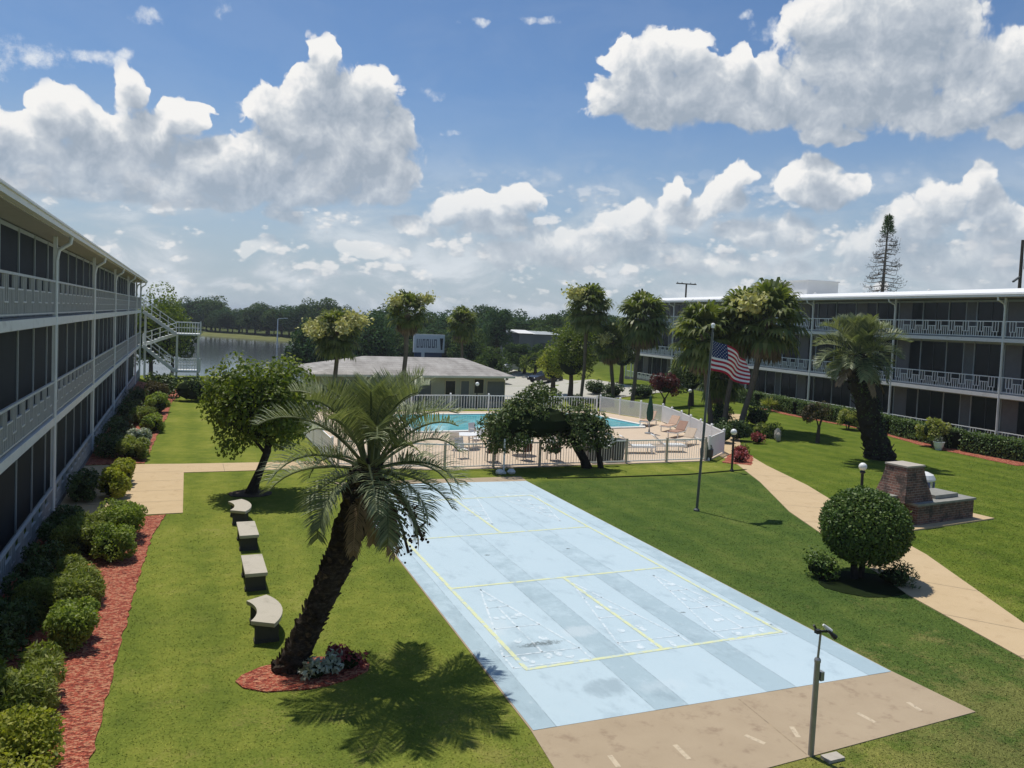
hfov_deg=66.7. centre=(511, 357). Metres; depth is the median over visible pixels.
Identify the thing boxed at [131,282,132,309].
window
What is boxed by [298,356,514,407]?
pool house
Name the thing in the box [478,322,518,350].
broadleaf tree
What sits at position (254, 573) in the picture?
garden bench
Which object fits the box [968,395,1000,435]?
window
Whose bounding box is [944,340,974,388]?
window
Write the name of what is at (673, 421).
sun lounger
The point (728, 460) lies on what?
mulch bed
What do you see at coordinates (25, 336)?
window
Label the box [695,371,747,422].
bush
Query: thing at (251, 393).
lawn tree
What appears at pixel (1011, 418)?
window
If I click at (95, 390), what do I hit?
window
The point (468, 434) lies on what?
patio table
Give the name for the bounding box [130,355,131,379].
window
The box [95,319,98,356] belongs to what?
window
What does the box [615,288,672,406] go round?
cabbage palm
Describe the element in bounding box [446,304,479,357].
cabbage palm
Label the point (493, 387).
window
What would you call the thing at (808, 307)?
window
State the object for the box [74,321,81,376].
window
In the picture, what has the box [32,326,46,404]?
window
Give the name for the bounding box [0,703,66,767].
bed bush
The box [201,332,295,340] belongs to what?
lake bank
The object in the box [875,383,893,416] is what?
window
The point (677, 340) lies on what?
window
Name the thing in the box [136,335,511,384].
lake water
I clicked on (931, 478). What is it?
barrel grill
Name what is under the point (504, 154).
sky
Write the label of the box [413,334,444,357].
roadside sign
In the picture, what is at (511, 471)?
white stone
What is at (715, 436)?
picket fence
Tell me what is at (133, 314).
window
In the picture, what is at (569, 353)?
broadleaf tree
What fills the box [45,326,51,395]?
window
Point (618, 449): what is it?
wheeled bin
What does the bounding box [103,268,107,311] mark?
window
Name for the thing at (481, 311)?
broadleaf tree
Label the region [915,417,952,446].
variegated shrub
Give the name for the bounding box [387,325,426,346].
broadleaf tree
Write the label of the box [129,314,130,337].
window
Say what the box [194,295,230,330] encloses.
broadleaf tree
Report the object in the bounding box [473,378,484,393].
window
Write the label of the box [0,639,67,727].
bed bush
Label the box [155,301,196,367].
broadleaf tree
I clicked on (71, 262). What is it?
window
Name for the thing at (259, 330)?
broadleaf tree
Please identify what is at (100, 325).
window
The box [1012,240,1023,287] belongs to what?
utility pole
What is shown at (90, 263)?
window
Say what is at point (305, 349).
broadleaf tree
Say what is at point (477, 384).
globe lamp
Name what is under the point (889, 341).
window
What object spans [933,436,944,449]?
flower pot
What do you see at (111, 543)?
bed bush
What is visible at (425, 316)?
broadleaf tree
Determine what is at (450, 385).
window
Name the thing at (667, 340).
window
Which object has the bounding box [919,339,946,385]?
window
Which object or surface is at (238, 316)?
broadleaf tree
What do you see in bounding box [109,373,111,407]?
window
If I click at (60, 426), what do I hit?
window
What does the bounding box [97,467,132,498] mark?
bed bush
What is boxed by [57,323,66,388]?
window
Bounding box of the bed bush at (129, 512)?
[97,498,147,531]
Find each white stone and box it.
[496,469,503,474]
[507,469,515,473]
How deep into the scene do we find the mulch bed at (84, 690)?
14.37 m
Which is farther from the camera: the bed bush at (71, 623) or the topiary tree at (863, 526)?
the topiary tree at (863, 526)
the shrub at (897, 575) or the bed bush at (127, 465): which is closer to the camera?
the shrub at (897, 575)
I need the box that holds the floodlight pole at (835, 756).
[808,624,844,763]
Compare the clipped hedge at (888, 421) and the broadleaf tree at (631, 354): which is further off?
the broadleaf tree at (631, 354)
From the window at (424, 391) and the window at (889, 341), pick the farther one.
the window at (424, 391)
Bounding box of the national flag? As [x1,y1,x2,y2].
[711,340,749,383]
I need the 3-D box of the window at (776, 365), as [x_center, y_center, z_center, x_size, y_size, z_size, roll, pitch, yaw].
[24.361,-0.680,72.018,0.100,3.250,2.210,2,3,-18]
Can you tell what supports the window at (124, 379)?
in the motel building at (70, 341)
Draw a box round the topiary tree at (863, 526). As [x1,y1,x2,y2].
[817,484,915,578]
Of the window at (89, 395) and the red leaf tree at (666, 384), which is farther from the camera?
the red leaf tree at (666, 384)
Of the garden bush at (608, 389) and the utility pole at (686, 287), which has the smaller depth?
the garden bush at (608, 389)
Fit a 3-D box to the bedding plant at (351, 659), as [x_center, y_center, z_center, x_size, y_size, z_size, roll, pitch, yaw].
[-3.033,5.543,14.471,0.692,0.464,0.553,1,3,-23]
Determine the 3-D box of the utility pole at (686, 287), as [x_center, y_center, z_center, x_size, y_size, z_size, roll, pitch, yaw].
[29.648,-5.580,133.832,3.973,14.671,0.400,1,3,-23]
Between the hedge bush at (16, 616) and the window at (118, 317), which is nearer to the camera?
the hedge bush at (16, 616)
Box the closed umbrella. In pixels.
[644,396,653,433]
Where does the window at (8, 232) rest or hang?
in the motel building at (70, 341)
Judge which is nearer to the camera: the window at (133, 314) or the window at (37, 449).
the window at (37, 449)
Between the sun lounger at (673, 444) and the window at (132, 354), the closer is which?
the sun lounger at (673, 444)
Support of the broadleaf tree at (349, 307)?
on the ground at (184, 435)
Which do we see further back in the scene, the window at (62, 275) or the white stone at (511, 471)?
the white stone at (511, 471)
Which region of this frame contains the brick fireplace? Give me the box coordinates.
[876,461,993,530]
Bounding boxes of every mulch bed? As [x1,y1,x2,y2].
[0,515,165,767]
[85,381,178,464]
[228,489,271,496]
[235,656,369,692]
[722,454,752,464]
[764,408,1023,465]
[818,571,904,597]
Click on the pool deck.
(634, 433)
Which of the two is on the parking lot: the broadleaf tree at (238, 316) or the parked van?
the parked van
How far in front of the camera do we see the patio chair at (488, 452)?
35.75 m
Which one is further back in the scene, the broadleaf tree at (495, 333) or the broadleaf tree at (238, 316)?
the broadleaf tree at (238, 316)
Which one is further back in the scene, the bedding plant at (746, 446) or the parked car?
the parked car
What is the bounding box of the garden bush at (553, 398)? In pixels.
[541,390,563,406]
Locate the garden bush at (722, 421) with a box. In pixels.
[713,417,734,426]
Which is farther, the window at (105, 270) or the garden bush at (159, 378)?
the garden bush at (159, 378)
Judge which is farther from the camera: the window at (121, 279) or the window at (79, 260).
the window at (121, 279)
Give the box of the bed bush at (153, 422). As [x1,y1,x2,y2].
[139,412,165,431]
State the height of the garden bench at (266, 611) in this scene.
0.460 m
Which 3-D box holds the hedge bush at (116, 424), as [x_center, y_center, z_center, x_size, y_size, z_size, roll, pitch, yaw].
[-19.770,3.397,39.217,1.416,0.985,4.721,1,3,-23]
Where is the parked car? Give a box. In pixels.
[527,371,562,382]
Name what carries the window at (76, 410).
in the motel building at (70, 341)
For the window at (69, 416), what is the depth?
30.56 m
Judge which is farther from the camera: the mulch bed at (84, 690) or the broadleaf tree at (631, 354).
the broadleaf tree at (631, 354)
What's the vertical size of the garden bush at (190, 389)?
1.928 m
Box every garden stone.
[774,428,780,439]
[775,432,780,441]
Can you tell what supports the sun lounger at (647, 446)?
on the pool deck
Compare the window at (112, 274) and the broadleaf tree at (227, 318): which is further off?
the broadleaf tree at (227, 318)
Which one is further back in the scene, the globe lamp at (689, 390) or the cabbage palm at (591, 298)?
the cabbage palm at (591, 298)
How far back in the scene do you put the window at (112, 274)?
47.39 m
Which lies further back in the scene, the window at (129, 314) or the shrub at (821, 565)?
the window at (129, 314)
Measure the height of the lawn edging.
0.070 m
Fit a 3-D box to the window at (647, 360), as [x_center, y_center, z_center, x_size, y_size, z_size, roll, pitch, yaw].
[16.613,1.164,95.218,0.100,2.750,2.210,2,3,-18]
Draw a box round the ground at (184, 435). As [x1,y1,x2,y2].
[6,305,1023,767]
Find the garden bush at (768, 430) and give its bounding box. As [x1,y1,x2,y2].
[753,422,784,437]
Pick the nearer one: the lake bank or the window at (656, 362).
the window at (656, 362)
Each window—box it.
[0,219,18,317]
[0,330,16,421]
[0,462,14,554]
[14,447,30,534]
[16,328,32,414]
[17,228,34,316]
[30,434,44,512]
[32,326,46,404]
[33,235,47,315]
[44,429,50,495]
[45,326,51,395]
[47,242,58,314]
[56,416,64,478]
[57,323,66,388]
[58,247,67,313]
[64,409,72,466]
[66,322,74,381]
[67,251,75,313]
[73,402,80,456]
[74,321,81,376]
[75,255,82,312]
[80,396,86,446]
[81,320,87,370]
[82,258,88,312]
[86,392,90,437]
[87,320,91,368]
[89,261,92,287]
[94,387,96,427]
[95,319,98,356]
[96,267,99,311]
[97,382,101,423]
[98,318,102,354]
[99,266,103,311]
[101,379,105,417]
[102,318,106,352]
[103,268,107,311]
[105,375,109,412]
[106,317,110,350]
[107,270,111,291]
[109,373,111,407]
[110,317,112,347]
[111,272,113,310]
[115,367,118,398]
[116,316,119,344]
[117,276,120,310]
[118,365,120,394]
[119,315,122,342]
[120,276,122,310]
[121,362,123,391]
[122,315,124,341]
[123,277,125,293]
[123,361,125,388]
[124,315,126,339]
[125,279,126,294]
[128,357,129,381]
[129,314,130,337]
[130,314,132,336]
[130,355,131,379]
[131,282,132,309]
[131,354,132,377]
[132,314,133,335]
[409,380,431,400]
[444,380,455,396]
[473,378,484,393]
[486,380,504,402]
[637,355,643,376]
[643,356,651,377]
[651,357,660,376]
[652,331,661,353]
[660,358,670,377]
[661,328,671,355]
[664,304,673,323]
[671,328,680,355]
[673,304,683,325]
[739,368,751,388]
[751,369,765,393]
[765,370,780,395]
[766,353,781,367]
[780,372,796,399]
[781,333,798,369]
[796,374,813,402]
[797,334,815,370]
[800,302,817,330]
[812,376,831,404]
[814,334,834,372]
[817,302,836,331]
[830,378,849,407]
[833,335,851,370]
[835,302,855,331]
[850,393,855,409]
[855,301,876,316]
[874,337,896,379]
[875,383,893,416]
[876,301,898,333]
[892,386,917,419]
[894,338,920,382]
[897,301,923,334]
[916,389,942,422]
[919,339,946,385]
[921,300,948,335]
[941,392,970,432]
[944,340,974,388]
[947,300,976,336]
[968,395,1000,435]
[971,341,1004,391]
[975,300,1007,337]
[998,398,1023,441]
[1001,343,1023,394]
[1005,299,1023,338]
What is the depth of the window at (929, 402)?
55.51 m
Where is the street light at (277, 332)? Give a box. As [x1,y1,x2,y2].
[276,318,287,347]
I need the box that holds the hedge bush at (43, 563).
[0,540,64,601]
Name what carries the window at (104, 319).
in the motel building at (70, 341)
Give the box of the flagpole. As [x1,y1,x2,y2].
[693,323,714,511]
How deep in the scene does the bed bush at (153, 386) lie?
52.05 m
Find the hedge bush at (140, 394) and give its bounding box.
[122,383,149,403]
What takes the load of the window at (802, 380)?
in the motel building at (961, 365)
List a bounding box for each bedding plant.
[297,656,329,680]
[320,648,343,673]
[325,642,345,656]
[333,645,368,669]
[731,444,747,452]
[731,450,749,461]
[735,443,750,453]
[750,431,766,442]
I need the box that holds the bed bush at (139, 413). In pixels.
[128,406,155,423]
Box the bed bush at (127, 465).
[108,457,136,479]
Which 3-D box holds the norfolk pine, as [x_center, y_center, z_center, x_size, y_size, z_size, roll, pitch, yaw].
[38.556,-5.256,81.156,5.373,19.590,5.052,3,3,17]
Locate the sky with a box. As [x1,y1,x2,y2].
[0,0,1023,319]
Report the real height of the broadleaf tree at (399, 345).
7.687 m
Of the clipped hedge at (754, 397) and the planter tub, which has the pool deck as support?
the planter tub
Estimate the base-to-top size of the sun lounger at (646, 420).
0.899 m
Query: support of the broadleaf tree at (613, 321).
on the ground at (184, 435)
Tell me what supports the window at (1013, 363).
in the motel building at (961, 365)
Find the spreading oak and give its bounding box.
[474,380,618,468]
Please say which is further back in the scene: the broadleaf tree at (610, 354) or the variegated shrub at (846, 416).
the broadleaf tree at (610, 354)
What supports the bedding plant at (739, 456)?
on the mulch bed at (728, 460)
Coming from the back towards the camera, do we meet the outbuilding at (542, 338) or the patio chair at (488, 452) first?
the outbuilding at (542, 338)
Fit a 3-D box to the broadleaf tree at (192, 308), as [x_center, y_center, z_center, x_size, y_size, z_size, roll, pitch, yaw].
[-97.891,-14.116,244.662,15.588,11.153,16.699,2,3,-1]
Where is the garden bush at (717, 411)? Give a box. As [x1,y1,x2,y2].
[712,401,733,420]
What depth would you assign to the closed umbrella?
47.34 m
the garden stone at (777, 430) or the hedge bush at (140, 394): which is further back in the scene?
the hedge bush at (140, 394)
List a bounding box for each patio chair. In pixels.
[449,432,461,448]
[454,437,469,458]
[468,422,476,440]
[470,429,483,447]
[484,444,498,461]
[516,443,532,458]
[546,443,561,460]
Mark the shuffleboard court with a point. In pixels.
(588, 640)
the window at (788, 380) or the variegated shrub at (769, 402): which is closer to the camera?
the variegated shrub at (769, 402)
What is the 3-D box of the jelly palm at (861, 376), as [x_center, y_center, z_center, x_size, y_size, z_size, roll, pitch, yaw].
[18.161,1.685,40.840,4.891,8.246,4.819,3,3,17]
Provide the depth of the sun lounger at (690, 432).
43.87 m
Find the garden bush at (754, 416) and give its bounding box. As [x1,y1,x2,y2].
[739,400,771,424]
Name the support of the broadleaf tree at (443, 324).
on the ground at (184, 435)
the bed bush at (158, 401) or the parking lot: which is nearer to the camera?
the bed bush at (158, 401)
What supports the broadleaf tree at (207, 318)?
on the ground at (184, 435)
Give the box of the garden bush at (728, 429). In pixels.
[714,423,731,440]
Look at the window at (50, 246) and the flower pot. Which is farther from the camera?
the flower pot
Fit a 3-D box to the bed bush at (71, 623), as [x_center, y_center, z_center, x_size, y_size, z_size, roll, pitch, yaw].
[-8.451,5.090,14.955,1.044,0.867,1.335,1,3,-23]
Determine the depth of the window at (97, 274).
39.31 m
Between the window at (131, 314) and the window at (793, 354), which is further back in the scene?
the window at (793, 354)
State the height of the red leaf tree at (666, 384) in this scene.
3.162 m
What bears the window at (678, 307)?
in the motel building at (961, 365)
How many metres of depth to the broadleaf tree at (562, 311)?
156.94 m
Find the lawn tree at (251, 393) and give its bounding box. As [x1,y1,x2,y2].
[196,351,321,493]
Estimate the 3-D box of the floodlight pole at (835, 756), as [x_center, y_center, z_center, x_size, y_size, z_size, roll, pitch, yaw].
[4.891,5.234,12.048,0.532,2.199,0.332,1,3,-23]
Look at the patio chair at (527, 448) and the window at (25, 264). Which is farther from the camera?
the patio chair at (527, 448)
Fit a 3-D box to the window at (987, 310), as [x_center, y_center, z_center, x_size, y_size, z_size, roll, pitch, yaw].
[31.412,-2.523,50.919,0.100,2.490,2.210,2,3,-18]
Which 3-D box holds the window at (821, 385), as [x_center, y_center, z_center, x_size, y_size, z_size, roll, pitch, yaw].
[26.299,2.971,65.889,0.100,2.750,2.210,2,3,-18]
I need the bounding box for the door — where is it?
[459,380,469,407]
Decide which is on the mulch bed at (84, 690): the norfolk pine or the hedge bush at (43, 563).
the hedge bush at (43, 563)
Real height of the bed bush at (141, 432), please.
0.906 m
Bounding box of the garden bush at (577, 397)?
[567,394,583,406]
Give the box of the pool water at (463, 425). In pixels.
[398,415,638,430]
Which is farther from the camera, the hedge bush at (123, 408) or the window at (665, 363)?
the window at (665, 363)
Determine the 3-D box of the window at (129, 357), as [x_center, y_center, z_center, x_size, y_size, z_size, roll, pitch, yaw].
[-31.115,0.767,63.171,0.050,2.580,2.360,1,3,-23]
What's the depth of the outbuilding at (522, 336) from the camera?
129.37 m
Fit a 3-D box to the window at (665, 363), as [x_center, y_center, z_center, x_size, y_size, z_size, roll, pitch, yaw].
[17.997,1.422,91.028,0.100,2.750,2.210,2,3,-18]
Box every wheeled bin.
[582,439,595,460]
[601,439,612,459]
[612,438,624,459]
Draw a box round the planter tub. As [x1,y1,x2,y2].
[700,442,713,459]
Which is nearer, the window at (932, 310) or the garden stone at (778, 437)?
the garden stone at (778, 437)
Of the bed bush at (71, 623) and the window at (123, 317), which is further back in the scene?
the window at (123, 317)
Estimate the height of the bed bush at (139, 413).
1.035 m
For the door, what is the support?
in the pool house
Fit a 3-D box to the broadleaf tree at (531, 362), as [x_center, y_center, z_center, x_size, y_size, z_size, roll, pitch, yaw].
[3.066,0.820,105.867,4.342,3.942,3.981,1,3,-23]
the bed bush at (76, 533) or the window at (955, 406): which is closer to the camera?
the bed bush at (76, 533)
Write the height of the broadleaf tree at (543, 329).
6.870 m
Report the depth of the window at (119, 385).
54.32 m
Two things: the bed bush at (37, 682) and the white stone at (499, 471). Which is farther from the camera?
the white stone at (499, 471)
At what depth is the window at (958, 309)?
53.05 m
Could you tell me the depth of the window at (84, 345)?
34.75 m
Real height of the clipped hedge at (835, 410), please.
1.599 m
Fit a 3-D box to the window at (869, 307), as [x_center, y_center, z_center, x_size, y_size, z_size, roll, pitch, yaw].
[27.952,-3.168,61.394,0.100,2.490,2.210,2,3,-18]
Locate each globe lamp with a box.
[475,382,478,408]
[688,389,691,415]
[729,429,736,471]
[859,463,866,486]
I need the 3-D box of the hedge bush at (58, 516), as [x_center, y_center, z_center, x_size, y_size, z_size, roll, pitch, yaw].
[-12.357,4.621,21.433,1.311,0.844,2.344,1,3,-23]
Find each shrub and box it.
[759,397,778,410]
[801,545,842,581]
[836,408,857,429]
[872,558,921,588]
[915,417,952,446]
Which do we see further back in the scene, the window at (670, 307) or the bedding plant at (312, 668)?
the window at (670, 307)
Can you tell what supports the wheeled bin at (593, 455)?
on the pool deck
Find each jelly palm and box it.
[250,364,472,675]
[812,312,912,460]
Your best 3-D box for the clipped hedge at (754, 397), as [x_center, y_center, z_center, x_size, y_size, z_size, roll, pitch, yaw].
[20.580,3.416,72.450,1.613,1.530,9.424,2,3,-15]
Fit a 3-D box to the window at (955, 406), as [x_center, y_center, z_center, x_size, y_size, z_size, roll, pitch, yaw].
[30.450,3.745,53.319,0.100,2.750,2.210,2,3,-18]
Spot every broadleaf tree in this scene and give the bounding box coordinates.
[134,281,196,373]
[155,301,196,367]
[179,296,218,327]
[191,315,213,329]
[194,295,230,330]
[203,311,225,331]
[208,307,242,332]
[231,309,258,332]
[235,303,270,334]
[237,315,266,331]
[243,301,291,334]
[259,307,289,336]
[264,328,276,334]
[270,305,309,335]
[284,301,317,328]
[284,318,342,365]
[300,297,344,321]
[321,303,351,310]
[344,309,400,356]
[359,309,395,333]
[366,303,411,319]
[386,330,413,356]
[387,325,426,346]
[388,310,438,329]
[418,323,451,356]
[421,312,446,329]
[423,311,449,320]
[432,309,483,344]
[446,326,489,362]
[471,305,502,322]
[473,346,512,380]
[474,304,527,351]
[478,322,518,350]
[481,306,512,356]
[503,342,543,373]
[508,318,536,330]
[511,316,539,330]
[519,350,544,374]
[529,322,563,341]
[530,313,568,329]
[536,345,563,393]
[542,310,569,321]
[544,321,600,397]
[551,308,572,327]
[566,315,615,358]
[604,325,640,383]
[665,352,712,405]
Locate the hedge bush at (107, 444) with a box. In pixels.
[93,431,125,457]
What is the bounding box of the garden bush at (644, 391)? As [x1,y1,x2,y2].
[628,382,655,396]
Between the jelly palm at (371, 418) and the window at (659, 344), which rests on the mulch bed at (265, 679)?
the jelly palm at (371, 418)
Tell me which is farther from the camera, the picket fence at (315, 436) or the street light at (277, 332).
the street light at (277, 332)
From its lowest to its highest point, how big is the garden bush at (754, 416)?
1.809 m
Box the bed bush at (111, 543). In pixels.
[89,521,137,561]
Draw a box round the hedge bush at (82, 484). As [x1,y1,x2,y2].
[65,467,98,502]
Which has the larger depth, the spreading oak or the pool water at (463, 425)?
the pool water at (463, 425)
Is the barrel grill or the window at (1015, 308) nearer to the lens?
the barrel grill
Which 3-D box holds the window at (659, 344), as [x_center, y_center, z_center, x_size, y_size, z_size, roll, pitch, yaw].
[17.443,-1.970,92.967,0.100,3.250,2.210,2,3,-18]
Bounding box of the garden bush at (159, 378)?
[144,371,177,394]
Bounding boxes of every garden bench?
[228,499,250,524]
[236,521,258,550]
[241,554,267,591]
[246,595,282,643]
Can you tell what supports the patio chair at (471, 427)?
on the pool deck
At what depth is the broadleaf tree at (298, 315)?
215.59 m
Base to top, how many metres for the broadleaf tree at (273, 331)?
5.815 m
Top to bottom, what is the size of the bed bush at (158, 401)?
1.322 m
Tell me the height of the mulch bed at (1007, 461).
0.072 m
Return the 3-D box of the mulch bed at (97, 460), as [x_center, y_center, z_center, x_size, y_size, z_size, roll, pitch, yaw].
[-23.043,3.262,49.954,4.012,0.076,38.645,1,3,-23]
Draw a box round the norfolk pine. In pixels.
[860,213,907,292]
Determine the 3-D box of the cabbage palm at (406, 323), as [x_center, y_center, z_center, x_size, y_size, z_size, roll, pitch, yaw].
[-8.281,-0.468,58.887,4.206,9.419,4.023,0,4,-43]
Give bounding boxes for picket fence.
[298,393,597,410]
[304,420,333,464]
[337,437,706,467]
[599,395,724,460]
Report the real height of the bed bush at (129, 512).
1.103 m
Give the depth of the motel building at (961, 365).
55.60 m
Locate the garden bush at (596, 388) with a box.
[585,379,605,393]
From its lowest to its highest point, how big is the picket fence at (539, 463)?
1.210 m
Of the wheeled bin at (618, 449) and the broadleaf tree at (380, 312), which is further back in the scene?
the broadleaf tree at (380, 312)
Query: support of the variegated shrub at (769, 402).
on the ground at (184, 435)
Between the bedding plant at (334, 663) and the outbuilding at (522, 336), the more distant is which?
the outbuilding at (522, 336)
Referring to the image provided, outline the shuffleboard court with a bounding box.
[334,476,974,767]
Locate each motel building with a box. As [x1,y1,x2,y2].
[0,178,147,597]
[622,280,1023,441]
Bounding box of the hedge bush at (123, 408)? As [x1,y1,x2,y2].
[115,397,145,419]
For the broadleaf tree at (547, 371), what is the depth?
78.47 m
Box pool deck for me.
[304,411,723,469]
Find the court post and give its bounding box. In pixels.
[503,439,505,473]
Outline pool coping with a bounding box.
[399,413,646,432]
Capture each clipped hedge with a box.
[702,387,765,405]
[760,393,803,413]
[796,400,854,422]
[847,407,900,432]
[887,417,966,448]
[957,430,1023,461]
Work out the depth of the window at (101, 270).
41.14 m
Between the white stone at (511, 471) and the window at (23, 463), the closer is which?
the window at (23, 463)
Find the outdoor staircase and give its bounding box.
[142,299,201,377]
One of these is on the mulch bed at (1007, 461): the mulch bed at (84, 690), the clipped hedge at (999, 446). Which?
the clipped hedge at (999, 446)
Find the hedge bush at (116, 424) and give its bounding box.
[102,413,133,435]
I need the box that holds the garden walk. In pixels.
[719,414,1023,658]
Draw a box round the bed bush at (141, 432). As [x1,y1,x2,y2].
[125,427,152,442]
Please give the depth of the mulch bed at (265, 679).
13.85 m
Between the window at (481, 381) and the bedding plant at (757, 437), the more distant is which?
the window at (481, 381)
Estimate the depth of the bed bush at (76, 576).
16.01 m
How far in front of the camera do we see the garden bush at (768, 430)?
48.30 m
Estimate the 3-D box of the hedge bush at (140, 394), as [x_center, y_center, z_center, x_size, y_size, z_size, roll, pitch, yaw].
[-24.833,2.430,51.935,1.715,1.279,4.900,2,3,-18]
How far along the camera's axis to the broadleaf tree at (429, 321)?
145.55 m
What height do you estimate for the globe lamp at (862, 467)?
2.095 m
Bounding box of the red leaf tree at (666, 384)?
[649,372,679,405]
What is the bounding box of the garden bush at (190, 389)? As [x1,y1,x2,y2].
[166,374,212,399]
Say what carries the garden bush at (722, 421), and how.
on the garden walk
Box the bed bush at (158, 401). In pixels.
[144,391,170,413]
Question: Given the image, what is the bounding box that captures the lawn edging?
[547,469,746,478]
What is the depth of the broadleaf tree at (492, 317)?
157.91 m
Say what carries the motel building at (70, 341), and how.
on the ground at (184, 435)
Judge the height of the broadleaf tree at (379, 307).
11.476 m
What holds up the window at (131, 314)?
in the motel building at (70, 341)
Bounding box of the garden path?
[59,461,326,514]
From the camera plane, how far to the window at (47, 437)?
25.72 m
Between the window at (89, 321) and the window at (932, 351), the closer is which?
the window at (89, 321)
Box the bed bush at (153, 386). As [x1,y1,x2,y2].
[144,380,168,394]
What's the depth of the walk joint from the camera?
27.77 m
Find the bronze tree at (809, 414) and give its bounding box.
[801,401,832,442]
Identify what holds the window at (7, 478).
in the motel building at (70, 341)
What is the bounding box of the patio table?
[459,432,477,448]
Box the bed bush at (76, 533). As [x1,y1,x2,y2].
[50,510,111,557]
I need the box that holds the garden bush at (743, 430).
[727,417,753,439]
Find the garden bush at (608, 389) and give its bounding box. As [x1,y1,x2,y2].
[601,382,624,395]
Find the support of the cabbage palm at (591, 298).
on the ground at (184, 435)
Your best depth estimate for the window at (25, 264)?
21.52 m
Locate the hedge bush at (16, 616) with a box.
[0,596,40,661]
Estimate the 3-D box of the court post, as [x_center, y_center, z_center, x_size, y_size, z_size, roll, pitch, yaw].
[-0.337,4.296,33.373,0.180,1.600,0.180,1,3,-23]
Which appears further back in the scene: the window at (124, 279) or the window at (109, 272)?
the window at (124, 279)
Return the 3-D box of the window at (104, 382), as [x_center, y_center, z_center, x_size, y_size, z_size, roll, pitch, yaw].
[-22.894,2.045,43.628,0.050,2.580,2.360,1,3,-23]
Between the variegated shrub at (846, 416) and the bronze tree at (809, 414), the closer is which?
the bronze tree at (809, 414)
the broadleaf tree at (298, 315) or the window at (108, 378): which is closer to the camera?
the window at (108, 378)
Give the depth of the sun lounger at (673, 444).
40.85 m
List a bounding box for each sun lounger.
[619,434,655,453]
[639,411,657,426]
[649,434,686,452]
[659,415,679,430]
[666,420,687,437]
[674,427,697,445]
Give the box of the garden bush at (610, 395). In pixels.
[593,392,615,407]
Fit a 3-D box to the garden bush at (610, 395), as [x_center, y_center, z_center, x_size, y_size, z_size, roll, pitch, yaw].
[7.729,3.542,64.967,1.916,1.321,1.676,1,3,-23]
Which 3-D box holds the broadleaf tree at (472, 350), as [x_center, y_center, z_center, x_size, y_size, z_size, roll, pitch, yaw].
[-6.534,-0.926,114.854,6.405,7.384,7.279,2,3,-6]
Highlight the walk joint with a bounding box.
[70,465,224,505]
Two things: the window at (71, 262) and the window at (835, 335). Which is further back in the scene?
the window at (835, 335)
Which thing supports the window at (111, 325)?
in the motel building at (70, 341)
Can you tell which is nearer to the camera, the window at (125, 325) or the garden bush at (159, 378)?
the garden bush at (159, 378)
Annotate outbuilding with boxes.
[500,330,534,357]
[529,331,558,351]
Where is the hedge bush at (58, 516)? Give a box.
[35,504,88,541]
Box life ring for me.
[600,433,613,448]
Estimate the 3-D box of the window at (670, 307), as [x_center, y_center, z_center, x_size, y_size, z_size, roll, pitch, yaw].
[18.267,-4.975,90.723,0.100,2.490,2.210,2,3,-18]
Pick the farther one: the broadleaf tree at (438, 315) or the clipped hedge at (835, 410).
the broadleaf tree at (438, 315)
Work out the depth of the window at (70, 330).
30.35 m
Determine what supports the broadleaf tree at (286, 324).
on the ground at (184, 435)
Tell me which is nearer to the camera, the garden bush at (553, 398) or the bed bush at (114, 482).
the bed bush at (114, 482)
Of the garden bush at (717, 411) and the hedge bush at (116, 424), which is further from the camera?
the garden bush at (717, 411)
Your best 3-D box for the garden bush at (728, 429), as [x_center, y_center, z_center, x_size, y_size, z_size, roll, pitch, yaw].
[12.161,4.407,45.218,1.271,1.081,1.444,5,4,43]
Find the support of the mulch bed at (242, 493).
on the ground at (184, 435)
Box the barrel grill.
[925,471,935,487]
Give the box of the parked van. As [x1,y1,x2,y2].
[504,358,521,371]
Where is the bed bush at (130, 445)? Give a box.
[114,434,150,459]
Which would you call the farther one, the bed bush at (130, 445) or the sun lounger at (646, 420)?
the sun lounger at (646, 420)
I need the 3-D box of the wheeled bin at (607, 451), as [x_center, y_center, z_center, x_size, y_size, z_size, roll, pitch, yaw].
[4.436,4.459,37.485,0.680,1.015,0.730,1,3,-23]
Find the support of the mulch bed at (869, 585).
on the ground at (184, 435)
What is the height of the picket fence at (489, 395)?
1.290 m
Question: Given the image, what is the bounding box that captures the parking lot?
[504,370,659,398]
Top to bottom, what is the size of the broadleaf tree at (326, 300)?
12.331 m
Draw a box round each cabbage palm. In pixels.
[295,307,374,404]
[384,289,440,404]
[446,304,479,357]
[561,282,613,396]
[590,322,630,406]
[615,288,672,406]
[667,299,737,425]
[710,286,774,418]
[729,277,813,423]
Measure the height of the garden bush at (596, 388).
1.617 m
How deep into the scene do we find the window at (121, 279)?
54.10 m
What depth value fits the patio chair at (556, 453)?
36.83 m
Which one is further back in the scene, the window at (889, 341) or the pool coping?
the window at (889, 341)
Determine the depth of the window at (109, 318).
45.61 m
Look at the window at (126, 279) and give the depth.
58.32 m
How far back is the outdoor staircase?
71.01 m
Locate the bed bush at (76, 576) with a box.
[11,552,108,626]
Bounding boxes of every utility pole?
[676,282,696,297]
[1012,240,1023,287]
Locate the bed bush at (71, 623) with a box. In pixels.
[40,595,100,653]
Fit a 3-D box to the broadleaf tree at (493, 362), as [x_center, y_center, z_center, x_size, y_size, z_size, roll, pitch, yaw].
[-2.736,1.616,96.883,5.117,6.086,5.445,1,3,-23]
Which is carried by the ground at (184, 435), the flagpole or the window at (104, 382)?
the flagpole
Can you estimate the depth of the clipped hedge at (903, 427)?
49.71 m

